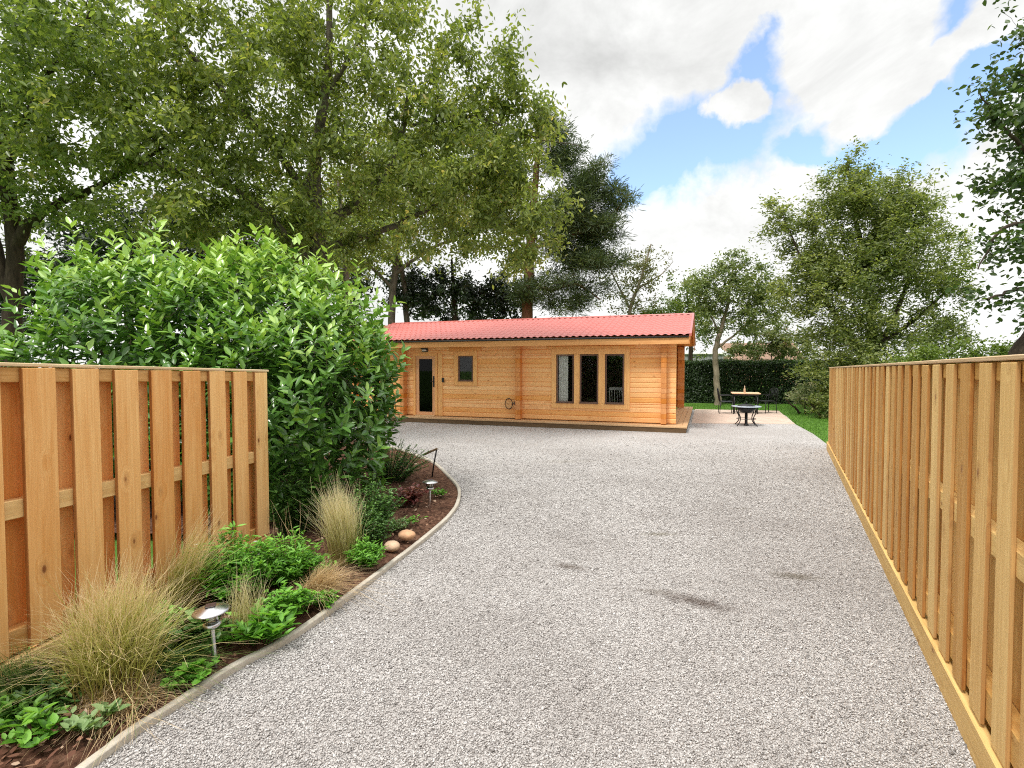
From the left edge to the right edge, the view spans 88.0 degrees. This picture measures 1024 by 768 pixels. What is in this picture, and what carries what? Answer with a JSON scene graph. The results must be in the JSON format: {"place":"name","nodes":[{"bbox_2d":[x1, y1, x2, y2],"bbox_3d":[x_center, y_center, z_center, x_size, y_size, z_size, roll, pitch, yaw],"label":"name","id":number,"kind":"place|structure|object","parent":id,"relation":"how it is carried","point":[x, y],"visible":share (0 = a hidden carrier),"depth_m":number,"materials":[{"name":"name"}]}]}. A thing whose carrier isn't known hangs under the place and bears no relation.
{"place":"outdoors","nodes":[
{"label":"outdoors","id":0,"kind":"place"},
{"bbox_2d":[138,505,254,615],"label":"feather grass","id":1,"kind":"object","parent":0,"point":[192,585],"depth_m":3.46,"materials":[{"name":"beige plant"}]},
{"bbox_2d":[26,370,828,648],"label":"ground","id":2,"kind":"structure","parent":0,"point":[687,402],"depth_m":16.14,"materials":[{"name":"green plant"}]},
{"bbox_2d":[0,0,257,366],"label":"broadleaf tree","id":3,"kind":"object","parent":2,"relation":"on","point":[30,25],"visible":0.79,"depth_m":9.79,"materials":[{"name":"green plant"}]},
{"bbox_2d":[0,362,270,679],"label":"timber fence","id":4,"kind":"object","parent":2,"relation":"on","point":[55,426],"visible":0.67,"depth_m":3.39,"materials":[{"name":"brown wood"}]},
{"bbox_2d":[0,184,385,352],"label":"holly tree","id":5,"kind":"object","parent":2,"relation":"on","point":[100,252],"visible":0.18,"depth_m":19.34,"materials":[{"name":"green plant"}]},
{"bbox_2d":[0,214,410,526],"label":"laurel bush","id":6,"kind":"object","parent":2,"relation":"on","point":[300,422],"visible":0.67,"depth_m":5.66,"materials":[{"name":"green plant"}]},
{"bbox_2d":[0,440,457,767],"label":"garden bed","id":7,"kind":"object","parent":2,"relation":"on","point":[440,511],"visible":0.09,"depth_m":3.92,"materials":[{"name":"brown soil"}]},
{"bbox_2d":[0,692,45,732],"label":"leafy weed","id":8,"kind":"object","parent":7,"relation":"on","point":[3,703],"visible":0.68,"depth_m":2.44,"materials":[{"name":"green plant"}]},
{"bbox_2d":[0,701,78,748],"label":"leafy weed","id":9,"kind":"object","parent":7,"relation":"on","point":[35,717],"visible":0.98,"depth_m":2.32,"materials":[{"name":"green plant"}]},
{"bbox_2d":[0,637,87,711],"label":"green grass","id":10,"kind":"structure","parent":7,"relation":"on","point":[14,675],"depth_m":2.66,"materials":[{"name":"green plant"}]},
{"bbox_2d":[0,669,89,729],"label":"leafy perennial","id":11,"kind":"object","parent":7,"relation":"on","point":[49,697],"visible":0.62,"depth_m":2.51,"materials":[{"name":"green plant"}]},
{"bbox_2d":[57,697,131,734],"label":"leafy weed","id":12,"kind":"object","parent":7,"relation":"on","point":[85,725],"visible":0.98,"depth_m":2.40,"materials":[{"name":"green plant"}]},
{"bbox_2d":[6,655,225,767],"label":"dry grass","id":13,"kind":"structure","parent":7,"relation":"on","point":[133,697],"depth_m":2.56,"materials":[{"name":"plant"}]},
{"bbox_2d":[0,539,262,734],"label":"feather grass","id":14,"kind":"object","parent":7,"relation":"on","point":[118,648],"depth_m":2.62,"materials":[{"name":"beige plant"}]},
{"bbox_2d":[98,598,188,647],"bbox_3d":[-2.156,1.420,3.106,0.514,0.267,0.471,1,2,29],"label":"leafy perennial","id":15,"kind":"object","parent":7,"relation":"on","point":[171,608],"visible":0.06,"depth_m":3.16,"materials":[{"name":"green plant"}]},
{"bbox_2d":[90,635,271,759],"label":"green grass","id":16,"kind":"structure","parent":7,"relation":"on","point":[174,659],"depth_m":2.81,"materials":[{"name":"plant"}]},
{"bbox_2d":[160,655,219,689],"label":"leafy perennial","id":17,"kind":"object","parent":7,"relation":"on","point":[198,673],"visible":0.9,"depth_m":2.76,"materials":[{"name":"green plant"}]},
{"bbox_2d":[151,607,240,658],"bbox_3d":[-1.859,1.459,3.064,0.492,0.232,0.479,0,2,0],"label":"leafy perennial","id":18,"kind":"object","parent":7,"relation":"on","point":[200,631],"visible":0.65,"depth_m":3.03,"materials":[{"name":"green plant"}]},
{"bbox_2d":[191,602,229,672],"bbox_3d":[-1.641,1.431,2.915,0.185,0.445,0.185,-4,3,-23],"label":"solar lamp","id":19,"kind":"object","parent":7,"relation":"on","point":[210,612],"visible":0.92,"depth_m":2.89,"materials":[{"name":"metal"}]},
{"bbox_2d":[177,521,287,605],"bbox_3d":[-1.975,1.262,3.740,0.736,0.542,0.757,0,2,0],"label":"flowering perennial","id":20,"kind":"object","parent":7,"relation":"on","point":[239,561],"visible":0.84,"depth_m":3.69,"materials":[{"name":"green plant"}]},
{"bbox_2d":[221,567,275,645],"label":"green grass","id":21,"kind":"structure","parent":7,"relation":"on","point":[243,616],"depth_m":3.19,"materials":[{"name":"plant"}]},
{"bbox_2d":[208,604,301,646],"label":"leafy perennial","id":22,"kind":"object","parent":7,"relation":"on","point":[268,629],"visible":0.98,"depth_m":3.16,"materials":[{"name":"green plant"}]},
{"bbox_2d":[267,503,308,556],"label":"wild grass","id":23,"kind":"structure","parent":7,"relation":"on","point":[286,529],"depth_m":4.14,"materials":[{"name":"plant"}]},
{"bbox_2d":[253,580,324,621],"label":"leafy perennial","id":24,"kind":"object","parent":7,"relation":"on","point":[298,598],"visible":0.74,"depth_m":3.50,"materials":[{"name":"green plant"}]},
{"bbox_2d":[251,526,328,587],"bbox_3d":[-1.703,1.329,4.015,0.638,0.390,0.615,0,2,0],"label":"leafy perennial","id":25,"kind":"object","parent":7,"relation":"on","point":[291,556],"visible":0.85,"depth_m":3.97,"materials":[{"name":"green plant"}]},
{"bbox_2d":[269,460,329,535],"bbox_3d":[-2.140,1.103,5.217,0.731,0.764,0.729,0,2,0],"label":"shrub","id":26,"kind":"object","parent":7,"relation":"on","point":[295,510],"visible":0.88,"depth_m":5.11,"materials":[{"name":"green plant"}]},
{"bbox_2d":[279,547,336,582],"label":"leafy perennial","id":27,"kind":"object","parent":7,"relation":"on","point":[312,570],"visible":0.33,"depth_m":4.08,"materials":[{"name":"green plant"}]},
{"bbox_2d":[305,589,341,607],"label":"leafy perennial","id":28,"kind":"object","parent":7,"relation":"on","point":[325,598],"visible":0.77,"depth_m":3.65,"materials":[{"name":"green plant"}]},
{"bbox_2d":[301,471,373,566],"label":"feather grass","id":29,"kind":"object","parent":7,"relation":"on","point":[341,527],"depth_m":4.41,"materials":[{"name":"beige plant"}]},
{"bbox_2d":[279,555,413,621],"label":"feather grass","id":30,"kind":"object","parent":7,"relation":"on","point":[318,582],"depth_m":3.79,"materials":[{"name":"plant"}]},
{"bbox_2d":[343,534,388,568],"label":"shrub","id":31,"kind":"object","parent":7,"relation":"on","point":[366,556],"visible":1,"depth_m":4.34,"materials":[{"name":"green plant"}]},
{"bbox_2d":[333,473,405,530],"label":"shrub","id":32,"kind":"object","parent":7,"relation":"on","point":[387,504],"visible":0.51,"depth_m":5.20,"materials":[{"name":"green plant"}]},
{"bbox_2d":[353,498,396,545],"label":"shrub","id":33,"kind":"object","parent":7,"relation":"on","point":[376,533],"visible":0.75,"depth_m":4.86,"materials":[{"name":"green plant"}]},
{"bbox_2d":[384,540,399,551],"bbox_3d":[-1.084,1.463,4.786,0.143,0.094,0.128,0,2,0],"label":"boulder","id":34,"kind":"object","parent":7,"relation":"on","point":[394,545],"visible":0.93,"depth_m":4.75,"materials":[{"name":"beige stone"}]},
{"bbox_2d":[362,439,432,483],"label":"shrub","id":35,"kind":"object","parent":7,"relation":"on","point":[395,471],"visible":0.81,"depth_m":7.58,"materials":[{"name":"green plant"}]},
{"bbox_2d":[387,515,411,530],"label":"leafy perennial","id":36,"kind":"object","parent":7,"relation":"on","point":[396,527],"visible":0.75,"depth_m":5.38,"materials":[{"name":"green plant"}]},
{"bbox_2d":[398,530,415,539],"bbox_3d":[-1.004,1.442,5.062,0.168,0.092,0.142,0,2,0],"label":"boulder","id":37,"kind":"object","parent":7,"relation":"on","point":[406,534],"visible":1,"depth_m":5.01,"materials":[{"name":"beige stone"}]},
{"bbox_2d":[392,482,428,505],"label":"red plant","id":38,"kind":"object","parent":7,"relation":"on","point":[412,495],"visible":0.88,"depth_m":6.34,"materials":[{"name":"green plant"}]},
{"bbox_2d":[402,515,428,523],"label":"seedling","id":39,"kind":"object","parent":7,"relation":"on","point":[413,519],"visible":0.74,"depth_m":5.59,"materials":[{"name":"green plant"}]},
{"bbox_2d":[422,479,437,511],"bbox_3d":[-0.955,1.317,6.147,0.178,0.428,0.178,2,1,-23],"label":"solar lamp","id":40,"kind":"object","parent":7,"relation":"on","point":[429,482],"visible":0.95,"depth_m":6.13,"materials":[{"name":"metal"}]},
{"bbox_2d":[423,448,437,476],"bbox_3d":[-1.240,1.212,8.043,0.225,0.486,0.050,0,2,0],"label":"garden stake","id":41,"kind":"object","parent":7,"relation":"on","point":[433,450],"visible":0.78,"depth_m":8.03,"materials":[{"name":"black metal"}]},
{"bbox_2d":[431,487,446,495],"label":"seedling","id":42,"kind":"object","parent":7,"relation":"on","point":[441,493],"visible":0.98,"depth_m":6.77,"materials":[{"name":"green plant"}]},
{"bbox_2d":[75,446,460,767],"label":"kerb","id":43,"kind":"structure","parent":2,"relation":"on","point":[219,676],"depth_m":3.03,"materials":[{"name":"beige concrete"}]},
{"bbox_2d":[170,178,419,362],"bbox_3d":[-7.541,-3.138,18.991,8.446,9.243,4.298,0,2,0],"label":"broadleaf tree","id":44,"kind":"object","parent":2,"relation":"on","point":[346,275],"visible":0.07,"depth_m":18.79,"materials":[{"name":"green plant"}]},
{"bbox_2d":[0,0,596,427],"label":"cherry tree","id":45,"kind":"object","parent":2,"relation":"on","point":[278,40],"visible":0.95,"depth_m":10.65,"materials":[{"name":"green plant"}]},
{"bbox_2d":[306,107,542,324],"bbox_3d":[-4.990,-5.370,24.858,12.961,14.807,6.457,0,2,0],"label":"broadleaf tree","id":46,"kind":"object","parent":2,"relation":"on","point":[397,269],"visible":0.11,"depth_m":24.59,"materials":[{"name":"green plant"}]},
{"bbox_2d":[373,258,536,320],"bbox_3d":[-2.957,-2.575,26.404,8.451,7.277,4.348,0,2,0],"label":"holly tree","id":47,"kind":"object","parent":2,"relation":"on","point":[466,292],"visible":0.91,"depth_m":25.97,"materials":[{"name":"green plant"}]},
{"bbox_2d":[348,313,695,432],"bbox_3d":[0.682,-0.574,18.738,10.885,3.425,7.349,1,2,20],"label":"log cabin","id":48,"kind":"object","parent":2,"relation":"on","point":[474,372],"visible":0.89,"depth_m":15.57,"materials":[{"name":"brown wood"}]},
{"bbox_2d":[416,356,434,414],"bbox_3d":[-2.701,0.044,16.557,0.670,1.850,0.116,1,2,20],"label":"door","id":49,"kind":"structure","parent":48,"relation":"in","point":[425,365],"depth_m":16.59,"materials":[{"name":"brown wood"}]},
{"bbox_2d":[458,356,472,381],"bbox_3d":[-1.404,-0.460,16.086,0.510,0.762,0.105,1,2,20],"label":"window","id":50,"kind":"structure","parent":48,"relation":"in","point":[458,356],"depth_m":16.07,"materials":[{"name":"black glass"}]},
{"bbox_2d":[559,354,567,402],"bbox_3d":[1.473,-0.137,15.174,0.280,1.460,0.043,1,2,20],"label":"curtain","id":51,"kind":"object","parent":48,"relation":"hanging from","point":[563,378],"visible":0.9,"depth_m":15.17,"materials":[{"name":"grey fabric"}]},
{"bbox_2d":[556,355,573,402],"bbox_3d":[1.509,-0.141,15.035,0.530,1.372,0.105,1,2,20],"label":"window","id":52,"kind":"structure","parent":48,"relation":"in","point":[572,401],"depth_m":15.02,"materials":[{"name":"grey glass"}]},
{"bbox_2d":[579,355,597,403],"bbox_3d":[2.151,-0.134,14.802,0.540,1.372,0.105,1,2,20],"label":"window","id":53,"kind":"structure","parent":48,"relation":"in","point":[581,402],"depth_m":14.85,"materials":[{"name":"black glass"}]},
{"bbox_2d":[605,354,623,404],"bbox_3d":[2.818,-0.126,14.560,0.540,1.372,0.105,1,2,20],"label":"window","id":54,"kind":"structure","parent":48,"relation":"in","point":[616,403],"depth_m":14.59,"materials":[{"name":"black glass"}]},
{"bbox_2d":[609,387,622,403],"bbox_3d":[3.061,0.563,15.299,0.420,0.926,0.456,0,2,-9],"label":"dining chair","id":55,"kind":"object","parent":48,"relation":"on","point":[615,388],"visible":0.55,"depth_m":15.47,"materials":[{"name":"white paint"}]},
{"bbox_2d":[464,109,644,318],"bbox_3d":[1.797,-5.890,24.442,9.004,13.356,4.482,0,2,0],"label":"pine tree","id":56,"kind":"object","parent":2,"relation":"on","point":[593,233],"visible":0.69,"depth_m":23.75,"materials":[{"name":"green plant"}]},
{"bbox_2d":[593,243,687,314],"bbox_3d":[6.696,-3.259,27.929,4.846,8.226,3.088,0,2,13],"label":"sparse tree","id":57,"kind":"object","parent":2,"relation":"on","point":[644,264],"visible":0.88,"depth_m":27.70,"materials":[{"name":"green plant"}]},
{"bbox_2d":[622,271,721,389],"bbox_3d":[8.809,-2.682,28.947,5.533,7.123,3.329,0,2,0],"label":"tree","id":58,"kind":"object","parent":2,"relation":"on","point":[678,305],"visible":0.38,"depth_m":28.80,"materials":[{"name":"green plant"}]},
{"bbox_2d":[676,245,794,405],"bbox_3d":[9.887,-2.547,23.329,4.730,7.120,3.340,0,2,0],"label":"thin tree","id":59,"kind":"object","parent":2,"relation":"on","point":[749,312],"visible":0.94,"depth_m":23.17,"materials":[{"name":"green plant"}]},
{"bbox_2d":[720,343,804,383],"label":"bungalow","id":60,"kind":"object","parent":2,"relation":"on","point":[728,345],"visible":0.01,"depth_m":48.29,"materials":[{"name":"white brick"}]},
{"bbox_2d":[718,307,828,360],"bbox_3d":[13.248,-1.668,26.824,5.083,5.083,3.404,0,2,0],"label":"flowering shrub","id":61,"kind":"object","parent":2,"relation":"on","point":[772,347],"visible":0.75,"depth_m":26.59,"materials":[{"name":"green plant"}]},
{"bbox_2d":[783,380,820,413],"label":"variegated shrub","id":62,"kind":"object","parent":2,"relation":"on","point":[798,396],"visible":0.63,"depth_m":19.14,"materials":[{"name":"green plant"}]},
{"bbox_2d":[684,357,944,403],"bbox_3d":[11.752,-0.125,25.136,16.019,2.317,1.685,0,2,11],"label":"clipped hedge","id":63,"kind":"object","parent":2,"relation":"on","point":[751,374],"visible":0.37,"depth_m":24.84,"materials":[{"name":"green plant"}]},
{"bbox_2d":[801,380,828,418],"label":"green shrub","id":64,"kind":"object","parent":2,"relation":"on","point":[821,404],"visible":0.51,"depth_m":17.64,"materials":[{"name":"green plant"}]},
{"bbox_2d":[748,135,990,385],"bbox_3d":[12.550,-3.723,18.788,8.195,9.695,5.286,0,2,0],"label":"windblown tree","id":65,"kind":"object","parent":2,"relation":"on","point":[889,215],"visible":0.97,"depth_m":18.27,"materials":[{"name":"green plant"}]},
{"bbox_2d":[847,343,992,365],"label":"garden shrub","id":66,"kind":"object","parent":2,"relation":"on","point":[876,357],"visible":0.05,"depth_m":16.54,"materials":[{"name":"green plant"}]},
{"bbox_2d":[877,332,1018,364],"bbox_3d":[12.899,-0.085,13.851,5.651,2.785,2.216,1,2,20],"label":"bright hedge","id":67,"kind":"object","parent":2,"relation":"on","point":[924,353],"visible":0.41,"depth_m":14.12,"materials":[{"name":"green plant"}]},
{"bbox_2d":[936,0,1023,361],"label":"maple tree","id":68,"kind":"object","parent":2,"relation":"on","point":[992,113],"visible":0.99,"depth_m":9.73,"materials":[{"name":"green plant"}]},
{"bbox_2d":[0,0,1023,368],"label":"sky","id":69,"kind":"structure","parent":0,"point":[714,106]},
{"bbox_2d":[93,410,975,767],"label":"driveway","id":70,"kind":"structure","parent":0,"point":[455,436],"depth_m":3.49,"materials":[{"name":"grey gravel"}]},
{"bbox_2d":[731,401,761,426],"bbox_3d":[6.800,0.855,15.385,0.810,0.700,0.810,0,2,0],"label":"fire pit","id":71,"kind":"object","parent":70,"relation":"on","point":[746,408],"visible":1,"depth_m":15.23,"materials":[{"name":"black metal"}]},
{"bbox_2d":[826,354,1023,767],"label":"timber fence","id":72,"kind":"object","parent":70,"relation":"on","point":[927,459],"visible":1,"depth_m":2.70,"materials":[{"name":"brown wood"}]},
{"bbox_2d":[685,353,722,390],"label":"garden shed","id":73,"kind":"structure","parent":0,"point":[709,355],"depth_m":33.97,"materials":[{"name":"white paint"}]},
{"bbox_2d":[704,347,731,356],"bbox_3d":[15.396,-1.282,39.979,2.269,3.400,2.270,1,2,25],"label":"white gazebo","id":74,"kind":"object","parent":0,"point":[720,350],"visible":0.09,"depth_m":39.56,"materials":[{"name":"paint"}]},
{"bbox_2d":[692,409,794,423],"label":"patio","id":75,"kind":"structure","parent":0,"point":[708,416],"depth_m":17.73,"materials":[{"name":"beige stone"}]},
{"bbox_2d":[717,388,733,413],"bbox_3d":[7.750,0.609,19.288,0.548,0.925,0.543,0,2,15],"label":"metal chair","id":76,"kind":"object","parent":75,"relation":"on","point":[719,395],"visible":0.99,"depth_m":19.12,"materials":[{"name":"black metal"}]},
{"bbox_2d":[731,392,760,413],"bbox_3d":[8.550,0.689,19.432,0.950,0.752,0.894,1,2,20],"label":"garden table","id":77,"kind":"object","parent":75,"relation":"on","point":[755,394],"visible":0.93,"depth_m":19.12,"materials":[{"name":"brown wood"}]},
{"bbox_2d":[758,388,777,413],"bbox_3d":[9.411,0.602,19.485,0.548,0.925,0.543,0,2,-10],"label":"metal chair","id":78,"kind":"object","parent":75,"relation":"on","point":[768,400],"visible":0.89,"depth_m":19.52,"materials":[{"name":"black metal"}]},
{"bbox_2d":[676,403,828,441],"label":"grass","id":79,"kind":"structure","parent":0,"point":[783,410],"depth_m":19.11,"materials":[{"name":"green plant"}]}
]}

